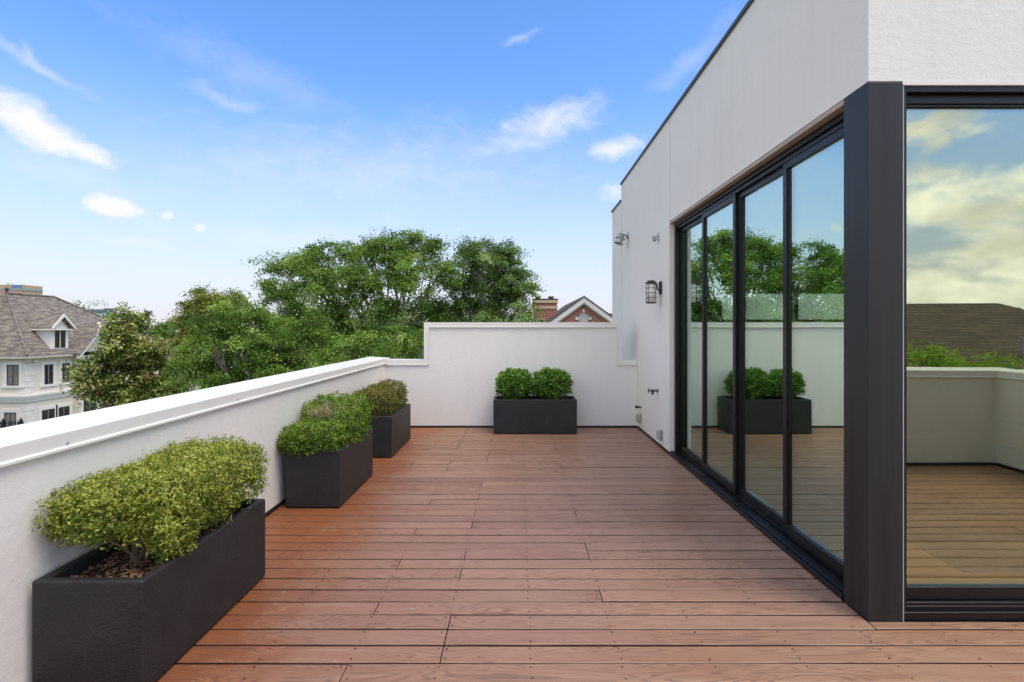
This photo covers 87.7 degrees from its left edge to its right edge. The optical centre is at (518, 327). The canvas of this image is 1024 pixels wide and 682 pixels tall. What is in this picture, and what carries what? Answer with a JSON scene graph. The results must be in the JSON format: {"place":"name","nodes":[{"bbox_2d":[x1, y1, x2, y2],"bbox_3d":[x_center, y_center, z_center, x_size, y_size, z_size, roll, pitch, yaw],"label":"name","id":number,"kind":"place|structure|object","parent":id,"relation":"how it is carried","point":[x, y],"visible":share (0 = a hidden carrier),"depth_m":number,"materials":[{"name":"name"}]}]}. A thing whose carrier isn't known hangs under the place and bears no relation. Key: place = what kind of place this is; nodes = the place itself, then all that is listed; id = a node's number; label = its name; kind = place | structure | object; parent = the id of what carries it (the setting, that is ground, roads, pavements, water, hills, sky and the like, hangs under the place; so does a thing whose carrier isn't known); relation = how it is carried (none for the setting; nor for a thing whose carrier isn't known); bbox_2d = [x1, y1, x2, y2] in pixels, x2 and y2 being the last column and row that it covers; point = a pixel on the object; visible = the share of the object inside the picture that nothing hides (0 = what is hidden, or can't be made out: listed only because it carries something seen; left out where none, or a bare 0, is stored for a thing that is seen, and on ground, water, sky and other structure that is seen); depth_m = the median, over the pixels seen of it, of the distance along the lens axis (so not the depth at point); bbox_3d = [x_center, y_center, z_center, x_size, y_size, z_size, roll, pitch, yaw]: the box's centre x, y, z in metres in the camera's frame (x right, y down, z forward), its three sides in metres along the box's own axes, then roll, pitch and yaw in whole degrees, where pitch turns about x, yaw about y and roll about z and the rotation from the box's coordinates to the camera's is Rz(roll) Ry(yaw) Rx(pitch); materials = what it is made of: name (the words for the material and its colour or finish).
{"place":"outdoors","nodes":[
{"label":"outdoors","id":0,"kind":"place"},
{"bbox_2d":[0,418,23,427],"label":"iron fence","id":1,"kind":"object","parent":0,"point":[3,423],"visible":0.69,"depth_m":34.18,"materials":[{"name":"black metal"}]},
{"bbox_2d":[0,283,42,294],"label":"office building","id":2,"kind":"structure","parent":0,"point":[28,289],"depth_m":300.99,"materials":[{"name":"beige glass"}]},
{"bbox_2d":[0,287,172,427],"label":"stone house","id":3,"kind":"structure","parent":0,"point":[42,337],"depth_m":37.65,"materials":[{"name":"beige stone"}]},
{"bbox_2d":[0,409,19,427],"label":"window","id":4,"kind":"structure","parent":3,"relation":"in","point":[9,415],"depth_m":35.95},
{"bbox_2d":[1,361,23,387],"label":"window","id":5,"kind":"structure","parent":3,"relation":"in","point":[12,370],"depth_m":35.96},
{"bbox_2d":[38,405,57,420],"bbox_3d":[-33.149,6.300,37.625,0.099,1.560,1.650,0,0,0],"label":"window","id":6,"kind":"structure","parent":3,"relation":"in","point":[48,412],"depth_m":37.58,"materials":[{"name":"white glass"}]},
{"bbox_2d":[40,361,57,386],"bbox_3d":[-33.149,3.245,37.660,0.099,1.770,1.320,0,0,0],"label":"window","id":7,"kind":"structure","parent":3,"relation":"in","point":[48,376],"depth_m":37.64,"materials":[{"name":"white glass"}]},
{"bbox_2d":[56,402,71,416],"bbox_3d":[-33.149,6.300,38.925,0.099,1.560,1.550,0,0,0],"label":"window","id":8,"kind":"structure","parent":3,"relation":"in","point":[64,409],"depth_m":38.99,"materials":[{"name":"white glass"}]},
{"bbox_2d":[58,360,72,384],"bbox_3d":[-33.149,3.245,39.085,0.099,1.770,1.270,0,0,0],"label":"window","id":9,"kind":"structure","parent":3,"relation":"in","point":[61,363],"depth_m":38.90,"materials":[{"name":"white glass"}]},
{"bbox_2d":[80,398,97,412],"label":"window","id":10,"kind":"structure","parent":3,"relation":"in","point":[82,409],"depth_m":40.36,"materials":[{"name":"white glass"}]},
{"bbox_2d":[87,308,119,315],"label":"office building","id":11,"kind":"structure","parent":0,"point":[102,310],"depth_m":259.00,"materials":[{"name":"blue glass"}]},
{"bbox_2d":[140,310,154,334],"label":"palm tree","id":12,"kind":"object","parent":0,"point":[148,313],"visible":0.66,"depth_m":81.93,"materials":[{"name":"green plant"}]},
{"bbox_2d":[159,281,249,390],"bbox_3d":[-15.261,3.144,26.024,4.543,10.971,3.739,0,0,-10],"label":"young tree","id":13,"kind":"object","parent":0,"point":[201,300],"visible":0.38,"depth_m":25.54,"materials":[{"name":"green plant"}]},
{"bbox_2d":[166,339,246,391],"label":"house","id":14,"kind":"structure","parent":0,"point":[192,379],"depth_m":55.00,"materials":[{"name":"grey"}]},
{"bbox_2d":[0,0,747,328],"label":"sky","id":15,"kind":"structure","parent":0,"point":[149,149],"materials":[{"name":"blue"}]},
{"bbox_2d":[907,440,1023,572],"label":"deck floor","id":16,"kind":"structure","parent":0,"point":[965,506],"depth_m":4.84,"materials":[{"name":"brown wood"}]},
{"bbox_3d":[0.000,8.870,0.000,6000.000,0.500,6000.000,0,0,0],"label":"ground","id":17,"kind":"structure","parent":0,"visible":0},
{"bbox_2d":[68,300,115,314],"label":"street tree","id":18,"kind":"object","parent":17,"relation":"on","point":[94,311],"visible":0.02,"depth_m":61.07,"materials":[{"name":"green plant"}]},
{"bbox_2d":[104,308,125,318],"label":"distant tree","id":19,"kind":"object","parent":17,"relation":"on","point":[109,313],"visible":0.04,"depth_m":109.45,"materials":[{"name":"green plant"}]},
{"bbox_2d":[53,301,192,410],"bbox_3d":[-19.708,3.659,26.674,7.457,9.976,5.292,0,0,-14],"label":"magnolia tree","id":20,"kind":"object","parent":17,"relation":"on","point":[125,366],"visible":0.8,"depth_m":25.94,"materials":[{"name":"green plant"}]},
{"bbox_2d":[144,319,162,337],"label":"distant tree","id":21,"kind":"object","parent":17,"relation":"on","point":[153,332],"visible":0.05,"depth_m":83.53,"materials":[{"name":"green plant"}]},
{"bbox_2d":[150,319,175,340],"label":"distant tree","id":22,"kind":"object","parent":17,"relation":"on","point":[159,326],"visible":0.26,"depth_m":78.42,"materials":[{"name":"green plant"}]},
{"bbox_2d":[159,325,176,338],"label":"distant tree","id":23,"kind":"object","parent":17,"relation":"on","point":[170,331],"visible":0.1,"depth_m":73.49,"materials":[{"name":"green plant"}]},
{"bbox_2d":[150,287,350,394],"bbox_3d":[-8.718,3.659,17.786,6.740,9.939,4.902,0,0,-13],"label":"elm tree","id":24,"kind":"object","parent":17,"relation":"on","point":[265,352],"visible":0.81,"depth_m":17.24,"materials":[{"name":"green plant"}]},
{"bbox_2d":[240,226,468,368],"bbox_3d":[-6.761,2.111,22.004,9.593,13.038,6.799,0,0,0],"label":"elm tree","id":25,"kind":"object","parent":17,"relation":"on","point":[399,263],"visible":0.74,"depth_m":20.98,"materials":[{"name":"green plant"}]},
{"bbox_2d":[321,307,423,363],"bbox_3d":[-4.019,4.008,15.032,3.641,9.247,3.234,0,0,0],"label":"bushy tree","id":26,"kind":"object","parent":17,"relation":"on","point":[413,349],"visible":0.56,"depth_m":15.13,"materials":[{"name":"green plant"}]},
{"bbox_2d":[253,294,514,362],"bbox_3d":[-6.292,3.381,27.395,15.535,10.485,6.339,0,0,0],"label":"dark tree","id":27,"kind":"object","parent":17,"relation":"on","point":[400,323],"visible":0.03,"depth_m":26.82,"materials":[{"name":"green plant"}]},
{"bbox_2d":[429,235,548,321],"bbox_3d":[-1.250,2.200,23.794,5.700,12.879,5.376,0,0,0],"label":"elm tree","id":28,"kind":"object","parent":17,"relation":"on","point":[507,295],"visible":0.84,"depth_m":23.20,"materials":[{"name":"green plant"}]},
{"bbox_2d":[529,296,611,321],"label":"brick house","id":29,"kind":"structure","parent":17,"relation":"on","point":[583,309],"depth_m":22.00,"materials":[{"name":"red brick"}]},
{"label":"deck base","id":30,"kind":"structure","parent":0,"visible":0},
{"bbox_2d":[156,428,1023,681],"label":"deck","id":31,"kind":"structure","parent":30,"relation":"on","point":[489,555],"depth_m":3.26,"materials":[{"name":"brown wood"}]},
{"bbox_2d":[32,499,264,681],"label":"planter","id":32,"kind":"object","parent":31,"relation":"on","point":[111,615],"visible":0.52,"depth_m":2.42,"materials":[{"name":"black concrete"}]},
{"bbox_2d":[31,456,228,565],"bbox_3d":[-1.895,0.935,2.671,0.650,0.519,0.708,0,0,0],"label":"shrub","id":33,"kind":"object","parent":32,"relation":"on","point":[162,537],"visible":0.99,"depth_m":2.52,"materials":[{"name":"green plant"}]},
{"bbox_2d":[114,433,269,530],"bbox_3d":[-1.892,0.930,3.142,0.677,0.527,0.739,0,0,0],"label":"shrub","id":34,"kind":"object","parent":32,"relation":"on","point":[210,454],"visible":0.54,"depth_m":3.12,"materials":[{"name":"green plant"}]},
{"bbox_2d":[0,357,389,681],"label":"parapet wall","id":35,"kind":"structure","parent":31,"relation":"on","point":[41,459],"depth_m":2.83,"materials":[{"name":"white paint"}]},
{"bbox_2d":[286,428,372,507],"bbox_3d":[-1.843,1.357,5.323,0.485,0.524,1.094,0,0,0],"label":"planter","id":36,"kind":"object","parent":31,"relation":"on","point":[329,479],"visible":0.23,"depth_m":4.78,"materials":[{"name":"black concrete"}]},
{"bbox_2d":[276,403,350,457],"bbox_3d":[-1.878,0.958,5.067,0.635,0.453,0.801,0,0,0],"label":"shrub","id":37,"kind":"object","parent":36,"relation":"in","point":[292,436],"visible":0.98,"depth_m":4.80,"materials":[{"name":"green plant"}]},
{"bbox_2d":[297,390,376,443],"bbox_3d":[-1.876,0.918,5.497,0.717,0.536,0.973,0,0,0],"label":"shrub","id":38,"kind":"object","parent":36,"relation":"on","point":[353,418],"visible":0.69,"depth_m":5.37,"materials":[{"name":"green plant"}]},
{"bbox_2d":[355,403,410,457],"bbox_3d":[-1.819,1.360,7.210,0.493,0.520,1.160,0,0,0],"label":"planter","id":39,"kind":"object","parent":31,"relation":"on","point":[391,434],"visible":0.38,"depth_m":6.64,"materials":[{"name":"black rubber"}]},
{"bbox_2d":[352,385,402,418],"bbox_3d":[-1.866,0.969,6.963,0.637,0.431,0.764,0,0,0],"label":"shrub","id":40,"kind":"object","parent":39,"relation":"on","point":[391,403],"visible":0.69,"depth_m":6.85,"materials":[{"name":"green plant"}]},
{"bbox_2d":[366,378,409,408],"bbox_3d":[-1.848,0.946,7.442,0.627,0.476,0.711,0,0,0],"label":"shrub","id":41,"kind":"object","parent":39,"relation":"on","point":[399,387],"visible":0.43,"depth_m":7.37,"materials":[{"name":"green plant"}]},
{"bbox_2d":[385,322,636,427],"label":"parapet wall","id":42,"kind":"structure","parent":31,"relation":"on","point":[449,380],"depth_m":8.68,"materials":[{"name":"white paint"}]},
{"bbox_2d":[493,396,576,433],"bbox_3d":[0.256,1.356,8.360,1.275,0.528,0.480,0,0,0],"label":"planter","id":43,"kind":"object","parent":31,"relation":"on","point":[534,415],"visible":1,"depth_m":8.12,"materials":[{"name":"black concrete"}]},
{"bbox_2d":[495,367,534,398],"bbox_3d":[-0.050,0.896,8.350,0.649,0.576,0.584,0,0,0],"label":"shrub","id":44,"kind":"object","parent":43,"relation":"in","point":[515,380],"visible":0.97,"depth_m":8.21,"materials":[{"name":"green plant"}]},
{"bbox_2d":[531,367,573,398],"bbox_3d":[0.521,0.891,8.355,0.711,0.585,0.588,0,0,0],"label":"shrub","id":45,"kind":"object","parent":43,"relation":"in","point":[553,382],"visible":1,"depth_m":8.21,"materials":[{"name":"green plant"}]},
{"bbox_2d":[611,0,1023,621],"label":"penthouse","id":46,"kind":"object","parent":31,"relation":"on","point":[823,200],"visible":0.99,"depth_m":4.23,"materials":[{"name":"white paint"}]},
{"bbox_2d":[614,232,628,245],"bbox_3d":[1.810,-1.575,9.384,0.253,0.241,0.181,0,0,0],"label":"wall spotlight","id":47,"kind":"object","parent":46,"relation":"attached to","point":[620,238],"depth_m":9.35,"materials":[{"name":"metal"}]},
{"bbox_2d":[636,413,640,422],"bbox_3d":[1.900,1.430,8.440,0.072,0.150,0.100,0,0,0],"label":"outlet cover","id":48,"kind":"object","parent":46,"relation":"attached to","point":[638,417],"visible":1,"depth_m":8.40,"materials":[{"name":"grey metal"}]},
{"bbox_2d":[648,388,657,394],"bbox_3d":[1.869,0.880,7.400,0.135,0.089,0.068,0,0,0],"label":"hose tap","id":49,"kind":"object","parent":46,"relation":"attached to","point":[652,391],"visible":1,"depth_m":7.39,"materials":[{"name":"grey metal"}]},
{"bbox_2d":[645,280,661,303],"bbox_3d":[1.830,-0.489,7.240,0.213,0.314,0.156,0,0,0],"label":"wall lantern","id":50,"kind":"object","parent":46,"relation":"attached to","point":[650,288],"depth_m":7.20,"materials":[{"name":"white glass"}]},
{"bbox_2d":[652,232,658,241],"bbox_3d":[1.885,-1.254,7.349,0.102,0.131,0.075,0,0,0],"label":"wall bracket","id":51,"kind":"object","parent":46,"relation":"attached to","point":[654,238],"depth_m":7.34,"materials":[{"name":"metal"}]},
{"bbox_2d":[656,429,662,440],"bbox_3d":[1.900,1.440,7.180,0.072,0.150,0.100,0,0,0],"label":"outlet cover","id":52,"kind":"object","parent":46,"relation":"attached to","point":[659,433],"visible":1,"depth_m":7.14,"materials":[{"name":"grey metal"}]},
{"bbox_2d":[680,216,701,466],"bbox_3d":[2.079,0.152,6.333,0.050,2.812,0.883,0,0,0],"label":"sliding door","id":53,"kind":"structure","parent":46,"relation":"in","point":[691,234],"depth_m":6.39,"materials":[{"name":"clear glass"}]},
{"bbox_2d":[702,194,737,493],"bbox_3d":[2.051,0.152,5.438,0.050,2.812,0.903,0,0,0],"label":"sliding door","id":54,"kind":"structure","parent":46,"relation":"in","point":[719,223],"depth_m":5.40,"materials":[{"name":"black glass"}]},
{"bbox_2d":[738,167,782,527],"bbox_3d":[2.079,0.152,4.535,0.050,2.812,0.898,0,0,0],"label":"sliding door","id":55,"kind":"structure","parent":46,"relation":"in","point":[760,206],"depth_m":4.55,"materials":[{"name":"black glass"}]},
{"bbox_2d":[783,127,843,577],"bbox_3d":[2.051,0.152,3.629,0.050,2.812,0.909,0,0,0],"label":"sliding door","id":56,"kind":"structure","parent":46,"relation":"in","point":[813,180],"depth_m":3.67,"materials":[{"name":"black glass"}]},
{"bbox_2d":[904,86,1023,621],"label":"window frame","id":57,"kind":"structure","parent":46,"relation":"in","point":[914,610],"depth_m":2.96,"materials":[{"name":"black metal"}]},
{"bbox_2d":[907,105,1023,599],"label":"window","id":58,"kind":"structure","parent":46,"relation":"in","point":[915,591],"depth_m":3.01,"materials":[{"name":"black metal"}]}
]}

